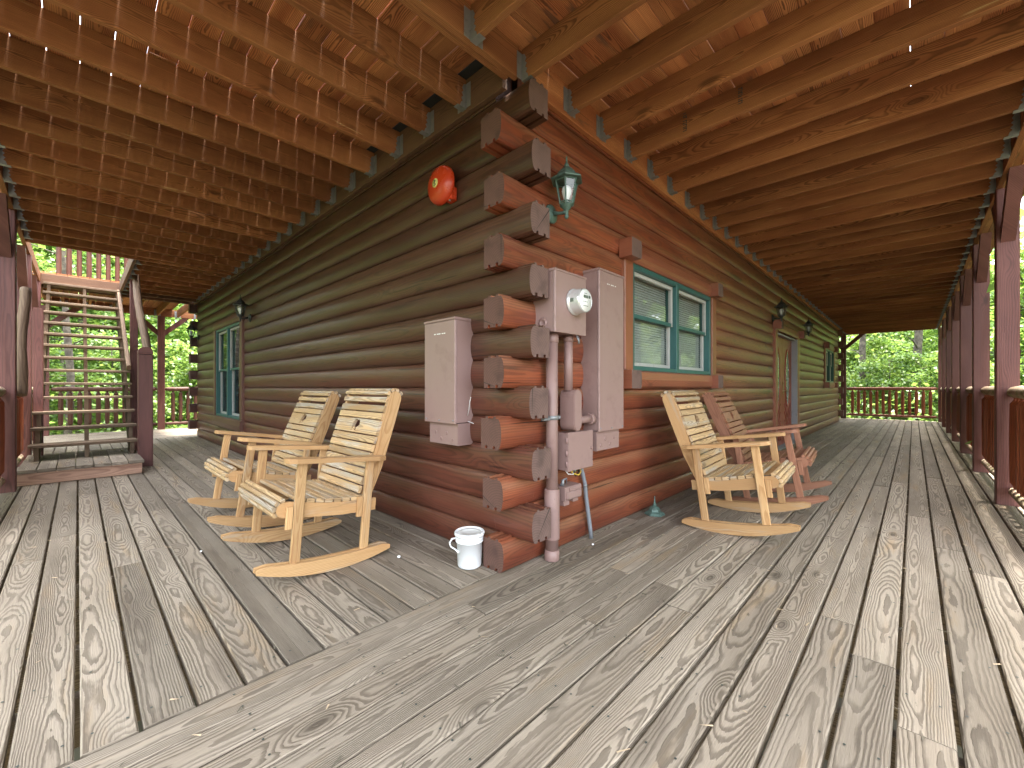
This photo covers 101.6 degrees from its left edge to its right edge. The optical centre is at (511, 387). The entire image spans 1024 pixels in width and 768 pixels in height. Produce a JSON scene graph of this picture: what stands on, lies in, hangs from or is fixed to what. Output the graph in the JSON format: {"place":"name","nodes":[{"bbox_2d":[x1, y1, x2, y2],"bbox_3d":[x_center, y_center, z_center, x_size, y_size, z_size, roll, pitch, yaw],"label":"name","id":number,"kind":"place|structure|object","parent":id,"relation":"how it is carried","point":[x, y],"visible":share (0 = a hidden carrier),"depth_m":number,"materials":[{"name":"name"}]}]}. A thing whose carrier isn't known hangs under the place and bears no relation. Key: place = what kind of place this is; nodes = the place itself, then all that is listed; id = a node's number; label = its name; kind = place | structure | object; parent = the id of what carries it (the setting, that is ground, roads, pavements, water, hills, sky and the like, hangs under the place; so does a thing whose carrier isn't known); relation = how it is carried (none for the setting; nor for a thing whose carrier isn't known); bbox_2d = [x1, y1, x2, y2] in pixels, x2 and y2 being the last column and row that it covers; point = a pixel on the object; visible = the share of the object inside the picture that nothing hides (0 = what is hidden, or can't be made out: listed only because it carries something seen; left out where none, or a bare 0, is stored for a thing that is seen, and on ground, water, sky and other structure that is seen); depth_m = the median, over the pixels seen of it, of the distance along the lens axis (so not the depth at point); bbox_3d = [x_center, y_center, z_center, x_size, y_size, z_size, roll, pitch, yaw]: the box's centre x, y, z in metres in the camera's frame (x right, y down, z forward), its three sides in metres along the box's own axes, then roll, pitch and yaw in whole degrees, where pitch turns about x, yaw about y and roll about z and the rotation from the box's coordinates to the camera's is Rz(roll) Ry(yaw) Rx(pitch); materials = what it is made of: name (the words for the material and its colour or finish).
{"place":"outdoors","nodes":[
{"label":"outdoors","id":0,"kind":"place"},
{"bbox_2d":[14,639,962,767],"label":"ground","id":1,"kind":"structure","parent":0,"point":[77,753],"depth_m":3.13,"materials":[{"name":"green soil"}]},
{"bbox_2d":[17,232,123,433],"bbox_3d":[-12.223,-3.417,11.477,7.697,12.761,6.505,0,0,-16],"label":"tree","id":2,"kind":"object","parent":1,"relation":"on","point":[70,376],"visible":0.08,"depth_m":11.47,"materials":[{"name":"grey plant"}]},
{"bbox_2d":[17,237,128,368],"bbox_3d":[-19.602,-3.767,16.384,8.512,13.178,6.032,0,0,-43],"label":"tree","id":3,"kind":"object","parent":1,"relation":"on","point":[90,329],"visible":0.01,"depth_m":17.27,"materials":[{"name":"green plant"}]},
{"bbox_2d":[49,338,104,434],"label":"tree","id":4,"kind":"object","parent":1,"relation":"on","point":[53,351],"visible":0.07,"depth_m":12.23,"materials":[{"name":"green plant"}]},
{"bbox_2d":[34,248,156,432],"bbox_3d":[-14.955,-1.209,14.060,5.000,8.045,5.748,0,0,-16],"label":"tree","id":5,"kind":"object","parent":1,"relation":"on","point":[56,328],"visible":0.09,"depth_m":14.13,"materials":[{"name":"green plant"}]},
{"bbox_2d":[17,233,175,422],"bbox_3d":[-17.794,-4.021,17.176,8.840,13.686,6.265,0,0,-10],"label":"tree","id":6,"kind":"object","parent":1,"relation":"on","point":[103,322],"visible":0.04,"depth_m":16.77,"materials":[{"name":"green plant"}]},
{"bbox_2d":[17,235,185,431],"bbox_3d":[-17.242,-1.746,18.594,8.860,9.341,9.539,0,0,23],"label":"tree","id":7,"kind":"object","parent":1,"relation":"on","point":[47,255],"visible":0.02,"depth_m":16.86,"materials":[{"name":"green plant"}]},
{"bbox_2d":[49,328,186,433],"bbox_3d":[-12.769,0.447,13.124,4.582,4.736,4.613,0,0,11],"label":"tree","id":8,"kind":"object","parent":1,"relation":"on","point":[92,377],"visible":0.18,"depth_m":12.68,"materials":[{"name":"green plant"}]},
{"bbox_2d":[88,304,196,427],"bbox_3d":[-13.847,-0.768,17.260,6.957,7.335,7.491,0,0,-31],"label":"tree","id":9,"kind":"object","parent":1,"relation":"on","point":[180,331],"visible":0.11,"depth_m":16.61,"materials":[{"name":"green plant"}]},
{"bbox_2d":[92,271,194,380],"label":"tree","id":10,"kind":"object","parent":1,"relation":"on","point":[187,322],"depth_m":20.56,"materials":[{"name":"green plant"}]},
{"bbox_2d":[153,336,197,428],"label":"tree","id":11,"kind":"object","parent":1,"relation":"on","point":[187,367],"visible":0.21,"depth_m":14.63,"materials":[{"name":"green plant"}]},
{"bbox_2d":[165,350,197,416],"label":"tree","id":12,"kind":"object","parent":1,"relation":"on","point":[191,383],"depth_m":14.71,"materials":[{"name":"green plant"}]},
{"bbox_2d":[17,196,1023,432],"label":"forest","id":13,"kind":"object","parent":1,"relation":"on","point":[992,291],"depth_m":25.65,"materials":[{"name":"green plant"}]},
{"bbox_2d":[49,354,1023,433],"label":"undergrowth","id":14,"kind":"object","parent":1,"relation":"on","point":[849,416],"visible":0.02,"depth_m":15.22,"materials":[{"name":"green plant"}]},
{"bbox_2d":[839,371,880,417],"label":"tree","id":15,"kind":"object","parent":1,"relation":"on","point":[848,395],"visible":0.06,"depth_m":17.86,"materials":[{"name":"green plant"}]},
{"bbox_2d":[848,334,874,418],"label":"tree","id":16,"kind":"object","parent":1,"relation":"on","point":[862,346],"visible":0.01,"depth_m":18.37,"materials":[{"name":"grey plant"}]},
{"bbox_2d":[838,332,906,417],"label":"tree","id":17,"kind":"object","parent":1,"relation":"on","point":[869,353],"visible":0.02,"depth_m":22.95,"materials":[{"name":"green plant"}]},
{"bbox_2d":[839,332,929,419],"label":"tree","id":18,"kind":"object","parent":1,"relation":"on","point":[850,355],"visible":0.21,"depth_m":19.77,"materials":[{"name":"green plant"}]},
{"bbox_2d":[839,350,937,420],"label":"tree","id":19,"kind":"object","parent":1,"relation":"on","point":[907,359],"visible":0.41,"depth_m":17.02,"materials":[{"name":"green plant"}]},
{"bbox_2d":[846,331,937,411],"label":"tree","id":20,"kind":"object","parent":1,"relation":"on","point":[907,333],"visible":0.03,"depth_m":21.05,"materials":[{"name":"green plant"}]},
{"bbox_2d":[873,331,935,390],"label":"tree","id":21,"kind":"object","parent":1,"relation":"on","point":[898,338],"visible":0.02,"depth_m":26.81,"materials":[{"name":"green plant"}]},
{"bbox_2d":[868,303,1023,420],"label":"tree","id":22,"kind":"object","parent":1,"relation":"on","point":[933,333],"visible":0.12,"depth_m":18.11,"materials":[{"name":"green plant"}]},
{"bbox_2d":[898,350,993,420],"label":"tree","id":23,"kind":"object","parent":1,"relation":"on","point":[933,357],"visible":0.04,"depth_m":15.72,"materials":[{"name":"green plant"}]},
{"bbox_2d":[891,303,1020,420],"bbox_3d":[16.354,-3.715,17.083,7.018,13.361,7.161,0,0,44],"label":"tree","id":24,"kind":"object","parent":1,"relation":"on","point":[918,340],"visible":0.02,"depth_m":16.93,"materials":[{"name":"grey plant"}]},
{"bbox_2d":[924,233,1023,420],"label":"tree","id":25,"kind":"object","parent":1,"relation":"on","point":[1021,297],"visible":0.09,"depth_m":18.95,"materials":[{"name":"green plant"}]},
{"bbox_2d":[987,282,993,291],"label":"tree","id":26,"kind":"object","parent":1,"relation":"on","point":[990,287],"visible":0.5,"depth_m":4.50,"materials":[{"name":"green plant"}]},
{"bbox_2d":[0,418,1023,767],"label":"deck floor","id":27,"kind":"structure","parent":0,"point":[186,606],"depth_m":1.81,"materials":[{"name":"grey wood"}]},
{"bbox_2d":[0,193,17,492],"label":"porch post","id":28,"kind":"object","parent":27,"relation":"on","point":[8,297],"visible":1,"depth_m":4.21,"materials":[{"name":"brown wood"}]},
{"bbox_2d":[0,387,5,487],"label":"railing","id":29,"kind":"object","parent":28,"relation":"attached to","point":[2,433],"visible":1,"depth_m":3.98,"materials":[{"name":"brown wood"}]},
{"bbox_2d":[17,396,23,465],"bbox_3d":[-5.901,0.473,4.929,1.881,0.982,0.107,0,0,44],"label":"railing","id":30,"kind":"object","parent":28,"relation":"attached to","point":[20,456],"visible":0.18,"depth_m":5.26,"materials":[{"name":"brown wood"}]},
{"bbox_2d":[17,244,31,466],"bbox_3d":[-6.615,-0.371,5.658,1.142,2.860,0.140,0,0,44],"label":"porch post","id":31,"kind":"object","parent":27,"relation":"on","point":[24,268],"visible":0.54,"depth_m":5.64,"materials":[{"name":"brown wood"}]},
{"bbox_2d":[32,275,40,450],"bbox_3d":[-7.905,-0.371,6.899,0.641,2.860,0.140,0,0,44],"label":"porch post","id":32,"kind":"object","parent":27,"relation":"on","point":[36,293],"visible":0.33,"depth_m":7.00,"materials":[{"name":"brown wood"}]},
{"bbox_2d":[32,387,32,443],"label":"railing","id":33,"kind":"object","parent":32,"relation":"attached to","point":[32,415],"visible":0.01,"depth_m":6.68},
{"bbox_2d":[41,305,80,435],"bbox_3d":[-10.088,-0.371,9.347,0.140,2.860,0.641,0,0,44],"label":"porch post","id":34,"kind":"object","parent":27,"relation":"on","point":[46,401],"visible":0.4,"depth_m":9.16,"materials":[{"name":"brown wood"}]},
{"bbox_2d":[17,275,152,486],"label":"staircase","id":35,"kind":"structure","parent":27,"relation":"on","point":[135,456],"depth_m":5.61,"materials":[{"name":"brown wood"}]},
{"bbox_2d":[146,316,188,429],"bbox_3d":[-8.896,-0.371,10.586,0.140,2.860,1.142,0,0,44],"label":"porch post","id":36,"kind":"object","parent":27,"relation":"on","point":[160,332],"visible":0.85,"depth_m":10.54,"materials":[{"name":"brown wood"}]},
{"bbox_2d":[51,387,156,429],"bbox_3d":[-9.575,0.473,9.880,0.106,0.979,1.802,0,0,44],"label":"railing","id":37,"kind":"object","parent":36,"relation":"attached to","point":[60,390],"visible":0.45,"depth_m":9.65,"materials":[{"name":"brown wood"}]},
{"bbox_2d":[165,387,196,424],"bbox_3d":[-7.925,0.474,11.595,0.107,0.981,2.643,0,0,44],"label":"railing","id":38,"kind":"object","parent":36,"relation":"attached to","point":[173,389],"visible":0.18,"depth_m":10.84,"materials":[{"name":"brown wood"}]},
{"bbox_2d":[188,391,340,526],"bbox_3d":[-2.037,0.517,3.482,0.822,1.080,0.827,0,-8,43],"label":"rocking chair","id":39,"kind":"object","parent":27,"relation":"on","point":[239,471],"visible":0.83,"depth_m":3.48,"materials":[{"name":"brown wood"}]},
{"bbox_2d":[221,388,402,576],"bbox_3d":[-1.272,0.519,2.719,0.822,1.080,0.827,0,-4,44],"label":"rocking chair","id":40,"kind":"object","parent":27,"relation":"on","point":[326,492],"visible":1,"depth_m":2.66,"materials":[{"name":"brown wood"}]},
{"bbox_2d":[449,526,483,569],"bbox_3d":[-0.253,0.956,2.485,0.180,0.206,0.178,0,0,44],"label":"mug","id":41,"kind":"object","parent":27,"relation":"on","point":[469,541],"visible":1,"depth_m":2.43,"materials":[{"name":"white plastic"}]},
{"bbox_2d":[0,467,1000,767],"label":"leaf debris","id":42,"kind":"object","parent":27,"relation":"on","point":[502,655],"visible":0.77,"depth_m":1.69,"materials":[{"name":"brown plant"}]},
{"bbox_2d":[188,77,843,572],"bbox_3d":[1.653,-1.590,10.995,9.787,5.300,14.876,0,0,44],"label":"log cabin","id":43,"kind":"object","parent":27,"relation":"on","point":[360,287],"visible":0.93,"depth_m":3.39,"materials":[{"name":"brown wood"}]},
{"bbox_2d":[186,322,198,340],"bbox_3d":[-6.666,-1.174,8.707,0.212,0.388,0.217,0,0,44],"label":"wall lantern","id":44,"kind":"object","parent":43,"relation":"attached to","point":[190,328],"depth_m":8.68,"materials":[{"name":"black metal"}]},
{"bbox_2d":[212,311,245,431],"bbox_3d":[-4.794,-0.237,7.104,1.940,1.875,0.170,0,0,44],"label":"window","id":45,"kind":"structure","parent":43,"relation":"in","point":[230,419],"depth_m":7.09,"materials":[{"name":"teal wood"}]},
{"bbox_2d":[232,295,250,321],"bbox_3d":[-3.935,-1.154,6.079,0.212,0.388,0.217,0,0,44],"label":"wall lantern","id":46,"kind":"object","parent":43,"relation":"attached to","point":[240,303],"depth_m":6.05,"materials":[{"name":"black metal"}]},
{"bbox_2d":[428,165,456,205],"bbox_3d":[-0.478,-1.365,2.823,0.258,0.258,0.115,0,0,44],"label":"alarm bell","id":47,"kind":"object","parent":43,"relation":"attached to","point":[442,189],"visible":1,"depth_m":2.77,"materials":[{"name":"red metal"}]},
{"bbox_2d":[424,316,472,445],"bbox_3d":[-0.422,-0.036,2.773,0.334,0.813,0.158,0,0,44],"label":"electrical panel","id":48,"kind":"object","parent":43,"relation":"attached to","point":[448,383],"visible":0.99,"depth_m":2.68,"materials":[{"name":"paint"}]},
{"bbox_2d":[0,0,1023,334],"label":"porch ceiling","id":49,"kind":"structure","parent":43,"relation":"attached to","point":[844,164],"depth_m":2.92,"materials":[{"name":"red wood"}]},
{"bbox_2d":[56,247,127,280],"bbox_3d":[-8.777,-2.615,9.181,0.107,0.981,1.903,0,0,44],"label":"railing","id":50,"kind":"object","parent":49,"relation":"on","point":[88,264],"visible":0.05,"depth_m":8.88,"materials":[{"name":"brown wood"}]},
{"bbox_2d":[533,267,591,343],"bbox_3d":[0.335,-0.490,2.600,0.266,0.434,0.328,0,0,44],"label":"meter box","id":51,"kind":"object","parent":43,"relation":"attached to","point":[563,308],"visible":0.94,"depth_m":2.52,"materials":[{"name":"paint"}]},
{"bbox_2d":[546,156,581,223],"bbox_3d":[0.330,-1.234,2.586,0.232,0.388,0.184,0,0,44],"label":"wall lantern","id":52,"kind":"object","parent":43,"relation":"attached to","point":[566,178],"depth_m":2.56,"materials":[{"name":"metal"}]},
{"bbox_2d":[558,478,580,505],"bbox_3d":[0.355,0.665,2.713,0.122,0.167,0.178,0,0,44],"label":"junction box","id":53,"kind":"object","parent":43,"relation":"attached to","point":[570,491],"visible":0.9,"depth_m":2.66,"materials":[{"name":"paint"}]},
{"bbox_2d":[558,430,592,476],"bbox_3d":[0.396,0.436,2.738,0.145,0.305,0.281,0,0,44],"label":"junction box","id":54,"kind":"object","parent":43,"relation":"attached to","point":[575,450],"visible":0.98,"depth_m":2.66,"materials":[{"name":"paint"}]},
{"bbox_2d":[560,336,596,430],"bbox_3d":[0.453,-0.026,2.762,0.112,0.606,0.311,0,0,44],"label":"conduit pipe","id":55,"kind":"object","parent":54,"relation":"on","point":[572,418],"visible":1,"depth_m":2.66,"materials":[{"name":"metal"}]},
{"bbox_2d":[580,469,592,538],"bbox_3d":[0.506,0.789,2.891,0.038,0.545,0.164,0,0,44],"label":"flexible conduit","id":56,"kind":"object","parent":43,"relation":"attached to","point":[586,500],"visible":0.88,"depth_m":2.90,"materials":[{"name":"metal"}]},
{"bbox_2d":[581,267,623,450],"bbox_3d":[0.654,-0.189,3.009,0.158,1.257,0.337,0,0,44],"label":"electrical panel","id":57,"kind":"object","parent":43,"relation":"attached to","point":[602,366],"visible":0.98,"depth_m":2.91,"materials":[{"name":"paint"}]},
{"bbox_2d":[619,236,722,388],"bbox_3d":[1.591,-0.576,4.069,0.230,1.173,2.170,0,0,44],"label":"window","id":58,"kind":"structure","parent":43,"relation":"in","point":[649,373],"depth_m":4.01,"materials":[{"name":"teal wood"}]},
{"bbox_2d":[778,337,781,445],"bbox_3d":[4.660,0.065,7.369,0.057,1.946,0.819,0,0,44],"label":"door","id":59,"kind":"structure","parent":43,"relation":"in","point":[779,338],"depth_m":7.51,"materials":[{"name":"red paint"}]},
{"bbox_2d":[772,297,788,321],"bbox_3d":[4.357,-1.264,6.771,0.232,0.388,0.184,0,0,44],"label":"wall lantern","id":60,"kind":"object","parent":43,"relation":"attached to","point":[781,304],"depth_m":6.75,"materials":[{"name":"black metal"}]},
{"bbox_2d":[782,338,790,443],"bbox_3d":[5.247,0.065,7.942,0.108,1.946,0.803,0,0,44],"label":"door","id":61,"kind":"structure","parent":43,"relation":"in","point":[786,344],"depth_m":7.89,"materials":[{"name":"red paint"}]},
{"bbox_2d":[802,318,814,335],"bbox_3d":[6.042,-1.234,8.522,0.232,0.388,0.184,0,0,44],"label":"wall lantern","id":62,"kind":"object","parent":43,"relation":"attached to","point":[808,323],"depth_m":8.49,"materials":[{"name":"black metal"}]},
{"bbox_2d":[823,342,838,387],"bbox_3d":[8.694,-0.576,11.451,0.230,1.173,1.880,0,0,44],"label":"window","id":63,"kind":"structure","parent":43,"relation":"in","point":[829,351],"depth_m":11.46,"materials":[{"name":"teal wood"}]},
{"bbox_2d":[541,333,560,561],"bbox_3d":[0.237,0.365,2.549,0.095,1.389,0.146,0,0,22],"label":"conduit pipe","id":64,"kind":"object","parent":27,"relation":"on","point":[552,502],"visible":0.84,"depth_m":2.54,"materials":[{"name":"metal"}]},
{"bbox_2d":[644,496,664,516],"bbox_3d":[1.192,0.983,3.488,0.145,0.152,0.168,0,0,44],"label":"lantern cap","id":65,"kind":"object","parent":27,"relation":"on","point":[654,510],"visible":1,"depth_m":3.46,"materials":[{"name":"metal"}]},
{"bbox_2d":[661,390,810,535],"bbox_3d":[1.766,0.517,3.319,0.827,1.080,0.822,-9,-6,40],"label":"rocking chair","id":66,"kind":"object","parent":27,"relation":"on","point":[720,474],"visible":1,"depth_m":3.22,"materials":[{"name":"brown wood"}]},
{"bbox_2d":[702,391,831,503],"bbox_3d":[2.421,0.514,3.979,0.827,1.080,0.822,-13,-8,39],"label":"rocking chair","id":67,"kind":"object","parent":27,"relation":"on","point":[800,457],"visible":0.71,"depth_m":3.94,"materials":[{"name":"red paint"}]},
{"bbox_2d":[839,334,864,417],"bbox_3d":[11.469,-0.371,14.443,1.142,2.860,0.140,0,0,44],"label":"porch post","id":68,"kind":"object","parent":27,"relation":"on","point":[843,361],"visible":0.52,"depth_m":14.37,"materials":[{"name":"brown wood"}]},
{"bbox_2d":[938,327,941,421],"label":"porch post","id":69,"kind":"object","parent":27,"relation":"on","point":[939,370],"visible":0.57,"depth_m":12.80,"materials":[{"name":"brown wood"}]},
{"bbox_2d":[847,387,937,418],"bbox_3d":[12.334,0.474,13.639,2.202,0.982,0.106,0,0,44],"label":"railing","id":70,"kind":"object","parent":69,"relation":"attached to","point":[895,401],"visible":1,"depth_m":13.55,"materials":[{"name":"brown wood"}]},
{"bbox_2d":[942,318,945,426],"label":"porch post","id":71,"kind":"object","parent":27,"relation":"on","point":[943,368],"visible":0.56,"depth_m":11.13,"materials":[{"name":"brown wood"}]},
{"bbox_2d":[946,307,950,432],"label":"porch post","id":72,"kind":"object","parent":27,"relation":"on","point":[948,355],"visible":0.57,"depth_m":9.65,"materials":[{"name":"brown wood"}]},
{"bbox_2d":[951,291,959,441],"bbox_3d":[8.746,-0.371,8.210,0.140,2.860,1.142,0,0,44],"label":"porch post","id":73,"kind":"object","parent":27,"relation":"on","point":[955,341],"visible":0.7,"depth_m":8.17,"materials":[{"name":"brown wood"}]},
{"bbox_2d":[949,387,950,428],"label":"railing","id":74,"kind":"object","parent":73,"relation":"attached to","point":[950,406],"visible":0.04,"depth_m":9.51,"materials":[{"name":"brown wood"}]},
{"bbox_2d":[960,268,971,453],"bbox_3d":[7.332,-0.371,6.740,0.140,2.860,1.142,0,0,44],"label":"porch post","id":75,"kind":"object","parent":27,"relation":"on","point":[965,330],"visible":0.8,"depth_m":6.70,"materials":[{"name":"brown wood"}]},
{"bbox_2d":[956,387,959,438],"bbox_3d":[8.061,0.474,7.454,0.107,0.981,1.898,0,0,44],"label":"railing","id":76,"kind":"object","parent":75,"relation":"attached to","point":[958,410],"visible":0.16,"depth_m":7.81,"materials":[{"name":"brown wood"}]},
{"bbox_2d":[971,232,991,472],"bbox_3d":[5.917,-0.371,5.270,0.140,2.860,1.142,0,0,44],"label":"porch post","id":77,"kind":"object","parent":27,"relation":"on","point":[980,256],"visible":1,"depth_m":5.22,"materials":[{"name":"brown wood"}]},
{"bbox_2d":[966,386,971,451],"bbox_3d":[6.646,0.474,5.984,0.107,0.981,1.900,0,0,44],"label":"railing","id":78,"kind":"object","parent":77,"relation":"attached to","point":[969,416],"visible":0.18,"depth_m":6.33,"materials":[{"name":"brown wood"}]},
{"bbox_2d":[991,164,1023,506],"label":"porch post","id":79,"kind":"object","parent":27,"relation":"on","point":[1005,210],"visible":0.98,"depth_m":3.76,"materials":[{"name":"brown wood"}]},
{"bbox_2d":[981,386,993,475],"bbox_3d":[5.231,0.473,4.514,0.106,0.982,1.897,0,0,44],"label":"railing","id":80,"kind":"object","parent":79,"relation":"attached to","point":[987,461],"visible":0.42,"depth_m":4.68,"materials":[{"name":"brown wood"}]},
{"bbox_2d":[1007,385,1023,509],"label":"railing","id":81,"kind":"object","parent":79,"relation":"attached to","point":[1016,444],"visible":1,"depth_m":3.40,"materials":[{"name":"brown wood"}]},
{"bbox_2d":[9,0,1023,320],"label":"sky","id":82,"kind":"structure","parent":0,"point":[1022,201],"materials":[{"name":"white"}]}
]}

